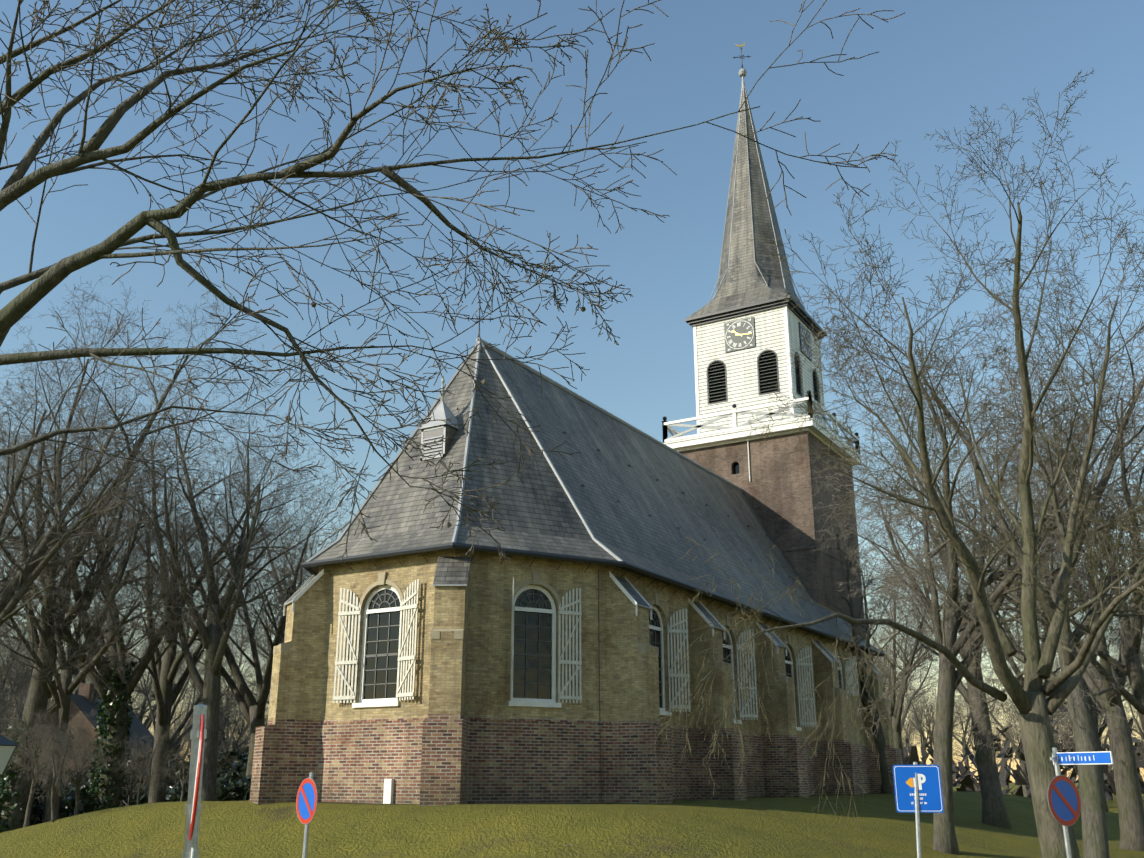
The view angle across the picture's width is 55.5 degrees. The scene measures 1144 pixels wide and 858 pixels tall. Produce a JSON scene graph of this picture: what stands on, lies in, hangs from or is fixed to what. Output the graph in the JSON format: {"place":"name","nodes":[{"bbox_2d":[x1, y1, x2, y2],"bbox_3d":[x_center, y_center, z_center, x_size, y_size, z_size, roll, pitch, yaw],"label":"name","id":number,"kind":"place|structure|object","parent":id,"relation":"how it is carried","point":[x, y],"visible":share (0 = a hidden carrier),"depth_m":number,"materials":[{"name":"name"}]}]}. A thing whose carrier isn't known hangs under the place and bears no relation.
{"place":"outdoors","nodes":[
{"label":"outdoors","id":0,"kind":"place"},
{"bbox_2d":[0,782,1143,857],"bbox_3d":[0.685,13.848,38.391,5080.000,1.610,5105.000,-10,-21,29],"label":"ground","id":1,"kind":"structure","parent":0,"point":[768,827],"depth_m":26.02,"materials":[{"name":"green plant"}]},
{"bbox_2d":[0,727,17,775],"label":"street lantern","id":2,"kind":"object","parent":1,"relation":"on","point":[8,747],"visible":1,"depth_m":18.28,"materials":[{"name":"white glass"}]},
{"bbox_2d":[0,666,32,732],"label":"tree","id":3,"kind":"object","parent":1,"relation":"on","point":[3,698],"visible":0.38,"depth_m":65.58,"materials":[{"name":"brown plant"}]},
{"bbox_2d":[0,720,43,832],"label":"bush","id":4,"kind":"object","parent":1,"relation":"on","point":[4,779],"visible":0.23,"depth_m":37.52,"materials":[{"name":"green plant"}]},
{"bbox_2d":[0,612,53,735],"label":"horizon tree","id":5,"kind":"object","parent":1,"relation":"on","point":[19,657],"visible":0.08,"depth_m":138.56,"materials":[{"name":"brown plant"}]},
{"bbox_2d":[1,665,54,736],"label":"horizon tree","id":6,"kind":"object","parent":1,"relation":"on","point":[5,704],"depth_m":128.11,"materials":[{"name":"brown plant"}]},
{"bbox_2d":[0,609,65,718],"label":"tree","id":7,"kind":"object","parent":1,"relation":"on","point":[19,670],"visible":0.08,"depth_m":121.19,"materials":[{"name":"brown plant"}]},
{"bbox_2d":[0,506,84,712],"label":"tree","id":8,"kind":"object","parent":1,"relation":"on","point":[10,629],"visible":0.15,"depth_m":68.80,"materials":[{"name":"brown plant"}]},
{"bbox_2d":[0,572,86,733],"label":"tree","id":9,"kind":"object","parent":1,"relation":"on","point":[19,659],"visible":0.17,"depth_m":90.73,"materials":[{"name":"brown plant"}]},
{"bbox_2d":[0,782,94,825],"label":"shrub","id":10,"kind":"object","parent":1,"relation":"on","point":[37,812],"visible":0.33,"depth_m":39.54,"materials":[{"name":"green plant"}]},
{"bbox_2d":[0,692,101,826],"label":"sapling","id":11,"kind":"object","parent":1,"relation":"on","point":[29,805],"visible":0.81,"depth_m":33.65,"materials":[{"name":"brown plant"}]},
{"bbox_2d":[7,708,97,822],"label":"sapling","id":12,"kind":"object","parent":1,"relation":"on","point":[54,778],"visible":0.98,"depth_m":31.52,"materials":[{"name":"brown plant"}]},
{"bbox_2d":[0,614,104,734],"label":"tree","id":13,"kind":"object","parent":1,"relation":"on","point":[22,691],"visible":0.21,"depth_m":76.61,"materials":[{"name":"brown plant"}]},
{"bbox_2d":[17,710,113,815],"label":"sapling","id":14,"kind":"object","parent":1,"relation":"on","point":[79,777],"visible":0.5,"depth_m":35.91,"materials":[{"name":"brown plant"}]},
{"bbox_2d":[38,723,103,820],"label":"sapling","id":15,"kind":"object","parent":1,"relation":"on","point":[69,763],"visible":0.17,"depth_m":43.59,"materials":[{"name":"brown plant"}]},
{"bbox_2d":[15,683,153,801],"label":"house","id":16,"kind":"structure","parent":1,"relation":"on","point":[80,703],"depth_m":61.30,"materials":[{"name":"brick"}]},
{"bbox_2d":[19,592,156,719],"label":"tree","id":17,"kind":"object","parent":1,"relation":"on","point":[97,697],"visible":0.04,"depth_m":80.17,"materials":[{"name":"brown plant"}]},
{"bbox_2d":[0,499,185,706],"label":"tree","id":18,"kind":"object","parent":1,"relation":"on","point":[67,654],"visible":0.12,"depth_m":65.06,"materials":[{"name":"brown plant"}]},
{"bbox_2d":[0,333,204,646],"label":"tall tree","id":19,"kind":"object","parent":1,"relation":"on","point":[31,568],"visible":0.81,"depth_m":35.89,"materials":[{"name":"brown plant"}]},
{"bbox_2d":[0,481,204,822],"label":"tree","id":20,"kind":"object","parent":1,"relation":"on","point":[65,686],"visible":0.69,"depth_m":38.01,"materials":[{"name":"brown plant"}]},
{"bbox_2d":[85,669,154,719],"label":"horizon tree","id":21,"kind":"object","parent":1,"relation":"on","point":[137,697],"visible":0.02,"depth_m":154.97,"materials":[{"name":"brown plant"}]},
{"bbox_2d":[0,748,246,820],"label":"thicket","id":22,"kind":"object","parent":1,"relation":"on","point":[143,797],"visible":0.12,"depth_m":52.81,"materials":[{"name":"green plant"}]},
{"bbox_2d":[94,739,177,806],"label":"sapling","id":23,"kind":"object","parent":1,"relation":"on","point":[130,798],"visible":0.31,"depth_m":42.46,"materials":[{"name":"brown plant"}]},
{"bbox_2d":[103,722,177,804],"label":"sapling","id":24,"kind":"object","parent":1,"relation":"on","point":[131,765],"visible":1,"depth_m":34.99,"materials":[{"name":"brown plant"}]},
{"bbox_2d":[71,599,228,728],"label":"tree","id":25,"kind":"object","parent":1,"relation":"on","point":[147,723],"visible":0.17,"depth_m":95.30,"materials":[{"name":"brown plant"}]},
{"bbox_2d":[0,274,300,832],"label":"tall tree","id":26,"kind":"object","parent":1,"relation":"on","point":[40,703],"visible":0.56,"depth_m":40.31,"materials":[{"name":"brown plant"}]},
{"bbox_2d":[129,685,184,735],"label":"horizon tree","id":27,"kind":"object","parent":1,"relation":"on","point":[137,712],"visible":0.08,"depth_m":133.60,"materials":[{"name":"brown plant"}]},
{"bbox_2d":[153,688,196,756],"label":"horizon tree","id":28,"kind":"object","parent":1,"relation":"on","point":[183,716],"visible":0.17,"depth_m":217.72,"materials":[{"name":"brown plant"}]},
{"bbox_2d":[0,358,353,810],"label":"tall tree","id":29,"kind":"object","parent":1,"relation":"on","point":[137,674],"visible":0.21,"depth_m":42.40,"materials":[{"name":"brown plant"}]},
{"bbox_2d":[83,660,137,813],"bbox_3d":[-17.754,12.118,41.769,1.470,6.474,1.499,-10,-21,29],"label":"ivy trunk","id":30,"kind":"object","parent":29,"relation":"attached to","point":[102,713],"visible":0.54,"depth_m":41.57,"materials":[{"name":"green plant"}]},
{"bbox_2d":[170,724,191,761],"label":"horizon tree","id":31,"kind":"object","parent":1,"relation":"on","point":[183,743],"visible":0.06,"depth_m":140.98,"materials":[{"name":"brown plant"}]},
{"bbox_2d":[64,373,305,803],"bbox_3d":[-17.818,7.800,47.790,10.908,19.804,12.132,8,-20,-24],"label":"tall tree","id":32,"kind":"object","parent":1,"relation":"on","point":[163,671],"visible":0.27,"depth_m":46.75,"materials":[{"name":"brown plant"}]},
{"bbox_2d":[124,609,260,753],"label":"tree","id":33,"kind":"object","parent":1,"relation":"on","point":[188,714],"visible":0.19,"depth_m":69.20,"materials":[{"name":"brown plant"}]},
{"bbox_2d":[182,704,206,857],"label":"sign post","id":34,"kind":"object","parent":1,"relation":"on","point":[193,806],"visible":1,"depth_m":6.93,"materials":[{"name":"white metal"}]},
{"bbox_2d":[166,773,226,801],"bbox_3d":[-15.656,17.399,49.986,4.112,2.983,6.686,-10,-21,29],"label":"shrub","id":35,"kind":"object","parent":1,"relation":"on","point":[175,796],"depth_m":48.51,"materials":[{"name":"green plant"}]},
{"bbox_2d":[158,725,242,800],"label":"sapling","id":36,"kind":"object","parent":1,"relation":"on","point":[183,783],"visible":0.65,"depth_m":41.38,"materials":[{"name":"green plant"}]},
{"bbox_2d":[52,331,360,800],"bbox_3d":[-13.351,5.234,41.366,11.627,18.979,10.453,5,-19,-15],"label":"tall tree","id":37,"kind":"object","parent":1,"relation":"on","point":[215,635],"visible":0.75,"depth_m":40.32,"materials":[{"name":"brown plant"}]},
{"bbox_2d":[172,687,241,736],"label":"horizon tree","id":38,"kind":"object","parent":1,"relation":"on","point":[192,714],"depth_m":221.40,"materials":[{"name":"brown plant"}]},
{"bbox_2d":[153,682,269,773],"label":"tree","id":39,"kind":"object","parent":1,"relation":"on","point":[235,745],"visible":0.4,"depth_m":67.89,"materials":[{"name":"brown plant"}]},
{"bbox_2d":[173,671,249,774],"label":"tree","id":40,"kind":"object","parent":1,"relation":"on","point":[226,734],"visible":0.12,"depth_m":77.40,"materials":[{"name":"brown plant"}]},
{"bbox_2d":[175,697,248,756],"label":"tree","id":41,"kind":"object","parent":1,"relation":"on","point":[225,727],"visible":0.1,"depth_m":98.98,"materials":[{"name":"brown plant"}]},
{"bbox_2d":[173,593,271,756],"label":"tree","id":42,"kind":"object","parent":1,"relation":"on","point":[230,672],"visible":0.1,"depth_m":102.10,"materials":[{"name":"brown plant"}]},
{"bbox_2d":[189,698,269,750],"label":"horizon tree","id":43,"kind":"object","parent":1,"relation":"on","point":[240,728],"visible":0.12,"depth_m":135.95,"materials":[{"name":"brown plant"}]},
{"bbox_2d":[190,664,269,758],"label":"horizon tree","id":44,"kind":"object","parent":1,"relation":"on","point":[242,714],"visible":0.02,"depth_m":151.07,"materials":[{"name":"brown plant"}]},
{"bbox_2d":[217,749,251,800],"bbox_3d":[-13.617,15.586,46.437,3.794,4.397,5.408,-6,-19,17],"label":"shrub","id":45,"kind":"object","parent":1,"relation":"on","point":[236,781],"visible":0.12,"depth_m":45.20,"materials":[{"name":"green plant"}]},
{"bbox_2d":[122,464,369,790],"bbox_3d":[-13.541,9.326,48.349,15.442,16.916,12.000,-15,-23,38],"label":"tall tree","id":46,"kind":"object","parent":1,"relation":"on","point":[252,709],"visible":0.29,"depth_m":47.36,"materials":[{"name":"brown plant"}]},
{"bbox_2d":[227,624,269,733],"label":"tree","id":47,"kind":"object","parent":1,"relation":"on","point":[255,680],"visible":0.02,"depth_m":67.81,"materials":[{"name":"brown plant"}]},
{"bbox_2d":[199,553,310,715],"bbox_3d":[-11.732,11.543,50.523,12.307,14.562,11.610,-7,-19,20],"label":"tree","id":48,"kind":"object","parent":1,"relation":"on","point":[265,635],"visible":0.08,"depth_m":50.72,"materials":[{"name":"brown plant"}]},
{"bbox_2d":[191,460,348,700],"bbox_3d":[-14.562,11.563,59.559,12.132,19.804,10.908,13,-22,-34],"label":"tall tree","id":49,"kind":"object","parent":1,"relation":"on","point":[266,616],"visible":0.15,"depth_m":59.85,"materials":[{"name":"brown plant"}]},
{"bbox_2d":[296,772,317,857],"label":"no parking sign","id":50,"kind":"object","parent":1,"relation":"on","point":[306,801],"visible":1,"depth_m":14.91,"materials":[{"name":"blue metal"}]},
{"bbox_2d":[0,0,904,564],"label":"plane tree","id":51,"kind":"object","parent":1,"relation":"on","point":[30,296],"visible":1,"depth_m":6.59,"materials":[{"name":"brown plant"}]},
{"bbox_2d":[0,704,1143,801],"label":"woodland edge","id":52,"kind":"object","parent":1,"relation":"on","point":[967,781],"visible":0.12,"depth_m":95.34,"materials":[{"name":"beige plant"}]},
{"bbox_2d":[273,299,896,803],"bbox_3d":[2.472,6.487,43.940,12.760,16.890,33.429,-10,-21,29],"label":"church trim","id":53,"kind":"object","parent":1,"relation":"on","point":[533,643],"visible":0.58,"depth_m":30.85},
{"bbox_2d":[317,793,881,803],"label":"wall foot strip","id":54,"kind":"object","parent":1,"relation":"on","point":[542,803],"depth_m":29.13,"materials":[{"name":"soil"}]},
{"bbox_2d":[662,42,861,480],"bbox_3d":[10.625,-8.736,63.297,8.440,32.800,8.440,-10,-21,29],"label":"church steeple","id":55,"kind":"object","parent":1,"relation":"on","point":[748,335],"visible":0.79,"depth_m":59.81,"materials":[{"name":"white wood"}]},
{"bbox_2d":[782,501,918,793],"bbox_3d":[12.420,10.696,53.474,10.742,14.885,11.238,3,-18,-11],"label":"tree","id":56,"kind":"object","parent":1,"relation":"on","point":[885,782],"visible":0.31,"depth_m":51.65,"materials":[{"name":"brown plant"}]},
{"bbox_2d":[653,68,1143,857],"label":"tree","id":57,"kind":"object","parent":1,"relation":"on","point":[1035,708],"visible":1,"depth_m":14.79,"materials":[{"name":"brown plant"}]},
{"bbox_2d":[868,592,938,719],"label":"tree","id":58,"kind":"object","parent":1,"relation":"on","point":[885,676],"visible":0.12,"depth_m":83.34,"materials":[{"name":"brown plant"}]},
{"bbox_2d":[870,625,937,725],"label":"horizon tree","id":59,"kind":"object","parent":1,"relation":"on","point":[910,702],"visible":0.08,"depth_m":136.93,"materials":[{"name":"brown plant"}]},
{"bbox_2d":[863,552,958,764],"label":"tall tree","id":60,"kind":"object","parent":1,"relation":"on","point":[896,708],"visible":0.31,"depth_m":68.91,"materials":[{"name":"brown plant"}]},
{"bbox_2d":[901,710,928,755],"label":"horizon tree","id":61,"kind":"object","parent":1,"relation":"on","point":[909,738],"visible":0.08,"depth_m":209.83,"materials":[{"name":"brown plant"}]},
{"bbox_2d":[901,703,930,763],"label":"tree","id":62,"kind":"object","parent":1,"relation":"on","point":[907,733],"visible":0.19,"depth_m":127.35,"materials":[{"name":"brown plant"}]},
{"bbox_2d":[893,762,943,857],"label":"parking sign","id":63,"kind":"object","parent":1,"relation":"on","point":[918,789],"visible":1,"depth_m":14.29,"materials":[{"name":"blue metal"}]},
{"bbox_2d":[896,670,972,762],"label":"horizon tree","id":64,"kind":"object","parent":1,"relation":"on","point":[924,744],"visible":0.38,"depth_m":149.70,"materials":[{"name":"brown plant"}]},
{"bbox_2d":[902,682,967,750],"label":"horizon tree","id":65,"kind":"object","parent":1,"relation":"on","point":[914,720],"visible":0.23,"depth_m":211.62,"materials":[{"name":"brown plant"}]},
{"bbox_2d":[779,354,1117,828],"bbox_3d":[14.462,5.486,40.121,11.121,18.154,9.999,-12,-21,32],"label":"tall tree","id":66,"kind":"object","parent":1,"relation":"on","point":[994,812],"visible":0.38,"depth_m":39.32,"materials":[{"name":"brown plant"}]},
{"bbox_2d":[909,662,1010,772],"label":"horizon tree","id":67,"kind":"object","parent":1,"relation":"on","point":[965,745],"visible":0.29,"depth_m":137.95,"materials":[{"name":"brown plant"}]},
{"bbox_2d":[786,244,1143,857],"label":"tree","id":68,"kind":"object","parent":1,"relation":"on","point":[1094,827],"visible":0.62,"depth_m":25.86,"materials":[{"name":"brown plant"}]},
{"bbox_2d":[795,275,1143,854],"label":"tree","id":69,"kind":"object","parent":1,"relation":"on","point":[944,832],"visible":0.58,"depth_m":27.32,"materials":[{"name":"brown plant"}]},
{"bbox_2d":[953,719,999,771],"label":"horizon tree","id":70,"kind":"object","parent":1,"relation":"on","point":[968,746],"visible":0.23,"depth_m":209.13,"materials":[{"name":"brown plant"}]},
{"bbox_2d":[836,296,1143,781],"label":"tree","id":71,"kind":"object","parent":1,"relation":"on","point":[1130,639],"visible":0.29,"depth_m":28.17,"materials":[{"name":"brown plant"}]},
{"bbox_2d":[964,719,1017,773],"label":"horizon tree","id":72,"kind":"object","parent":1,"relation":"on","point":[996,751],"visible":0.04,"depth_m":141.28,"materials":[{"name":"brown plant"}]},
{"bbox_2d":[930,656,1067,797],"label":"tree","id":73,"kind":"object","parent":1,"relation":"on","point":[1025,791],"visible":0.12,"depth_m":110.19,"materials":[{"name":"brown plant"}]},
{"bbox_2d":[992,704,1018,791],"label":"horizon tree","id":74,"kind":"object","parent":1,"relation":"on","point":[1007,786],"visible":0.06,"depth_m":225.00,"materials":[{"name":"brown plant"}]},
{"bbox_2d":[1004,713,1019,747],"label":"horizon tree","id":75,"kind":"object","parent":1,"relation":"on","point":[1014,732],"visible":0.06,"depth_m":218.11,"materials":[{"name":"brown plant"}]},
{"bbox_2d":[923,435,1128,696],"bbox_3d":[23.440,9.325,55.191,10.908,19.804,12.132,-8,-20,23],"label":"tall tree","id":76,"kind":"object","parent":1,"relation":"on","point":[1016,671],"depth_m":55.54,"materials":[{"name":"brown plant"}]},
{"bbox_2d":[910,352,1143,850],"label":"tall tree","id":77,"kind":"object","parent":1,"relation":"on","point":[1130,805],"visible":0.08,"depth_m":34.12,"materials":[{"name":"brown plant"}]},
{"bbox_2d":[989,663,1067,738],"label":"tree","id":78,"kind":"object","parent":1,"relation":"on","point":[1018,712],"visible":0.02,"depth_m":116.73,"materials":[{"name":"brown plant"}]},
{"bbox_2d":[989,686,1072,755],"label":"horizon tree","id":79,"kind":"object","parent":1,"relation":"on","point":[1014,724],"visible":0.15,"depth_m":133.32,"materials":[{"name":"brown plant"}]},
{"bbox_2d":[1008,663,1068,739],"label":"horizon tree","id":80,"kind":"object","parent":1,"relation":"on","point":[1053,721],"visible":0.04,"depth_m":146.77,"materials":[{"name":"brown plant"}]},
{"bbox_2d":[1019,699,1108,780],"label":"tree","id":81,"kind":"object","parent":1,"relation":"on","point":[1059,741],"visible":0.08,"depth_m":118.82,"materials":[{"name":"brown plant"}]},
{"bbox_2d":[1011,509,1143,811],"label":"tree","id":82,"kind":"object","parent":1,"relation":"on","point":[1095,723],"visible":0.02,"depth_m":62.76,"materials":[{"name":"brown plant"}]},
{"bbox_2d":[1047,747,1113,857],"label":"no parking sign","id":83,"kind":"object","parent":1,"relation":"on","point":[1064,799],"visible":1,"depth_m":13.53,"materials":[{"name":"blue metal"}]},
{"bbox_2d":[1055,712,1108,748],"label":"horizon tree","id":84,"kind":"object","parent":1,"relation":"on","point":[1106,729],"visible":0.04,"depth_m":151.54,"materials":[{"name":"brown plant"}]},
{"bbox_2d":[1053,626,1130,799],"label":"horizon tree","id":85,"kind":"object","parent":1,"relation":"on","point":[1106,738],"depth_m":126.58,"materials":[{"name":"brown plant"}]},
{"bbox_2d":[1059,668,1133,734],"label":"horizon tree","id":86,"kind":"object","parent":1,"relation":"on","point":[1101,717],"visible":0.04,"depth_m":188.19,"materials":[{"name":"brown plant"}]},
{"bbox_2d":[1080,561,1143,668],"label":"tree","id":87,"kind":"object","parent":1,"relation":"on","point":[1120,642],"visible":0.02,"depth_m":92.73,"materials":[{"name":"brown plant"}]},
{"bbox_2d":[1097,662,1143,780],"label":"tree","id":88,"kind":"object","parent":1,"relation":"on","point":[1141,733],"visible":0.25,"depth_m":73.18,"materials":[{"name":"brown plant"}]},
{"bbox_2d":[1101,710,1143,773],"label":"horizon tree","id":89,"kind":"object","parent":1,"relation":"on","point":[1133,731],"visible":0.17,"depth_m":142.43,"materials":[{"name":"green plant"}]},
{"bbox_2d":[1107,580,1143,717],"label":"horizon tree","id":90,"kind":"object","parent":1,"relation":"on","point":[1140,647],"visible":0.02,"depth_m":121.05,"materials":[{"name":"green plant"}]},
{"bbox_2d":[1110,628,1143,727],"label":"tree","id":91,"kind":"object","parent":1,"relation":"on","point":[1128,679],"visible":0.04,"depth_m":64.91,"materials":[{"name":"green plant"}]},
{"bbox_2d":[0,0,1143,781],"label":"sky","id":92,"kind":"structure","parent":0,"point":[935,60],"materials":[{"name":"blue"}]},
{"bbox_2d":[249,549,902,805],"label":"church walls","id":93,"kind":"structure","parent":0,"point":[492,747],"depth_m":30.41,"materials":[{"name":"beige brick"}]},
{"bbox_2d":[312,346,875,649],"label":"church roof","id":94,"kind":"structure","parent":93,"relation":"on","point":[537,510],"depth_m":36.12,"materials":[{"name":"grey tile"}]},
{"bbox_2d":[679,431,865,639],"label":"church tower","id":95,"kind":"structure","parent":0,"point":[771,487],"depth_m":55.26,"materials":[{"name":"brown brick"}]}
]}

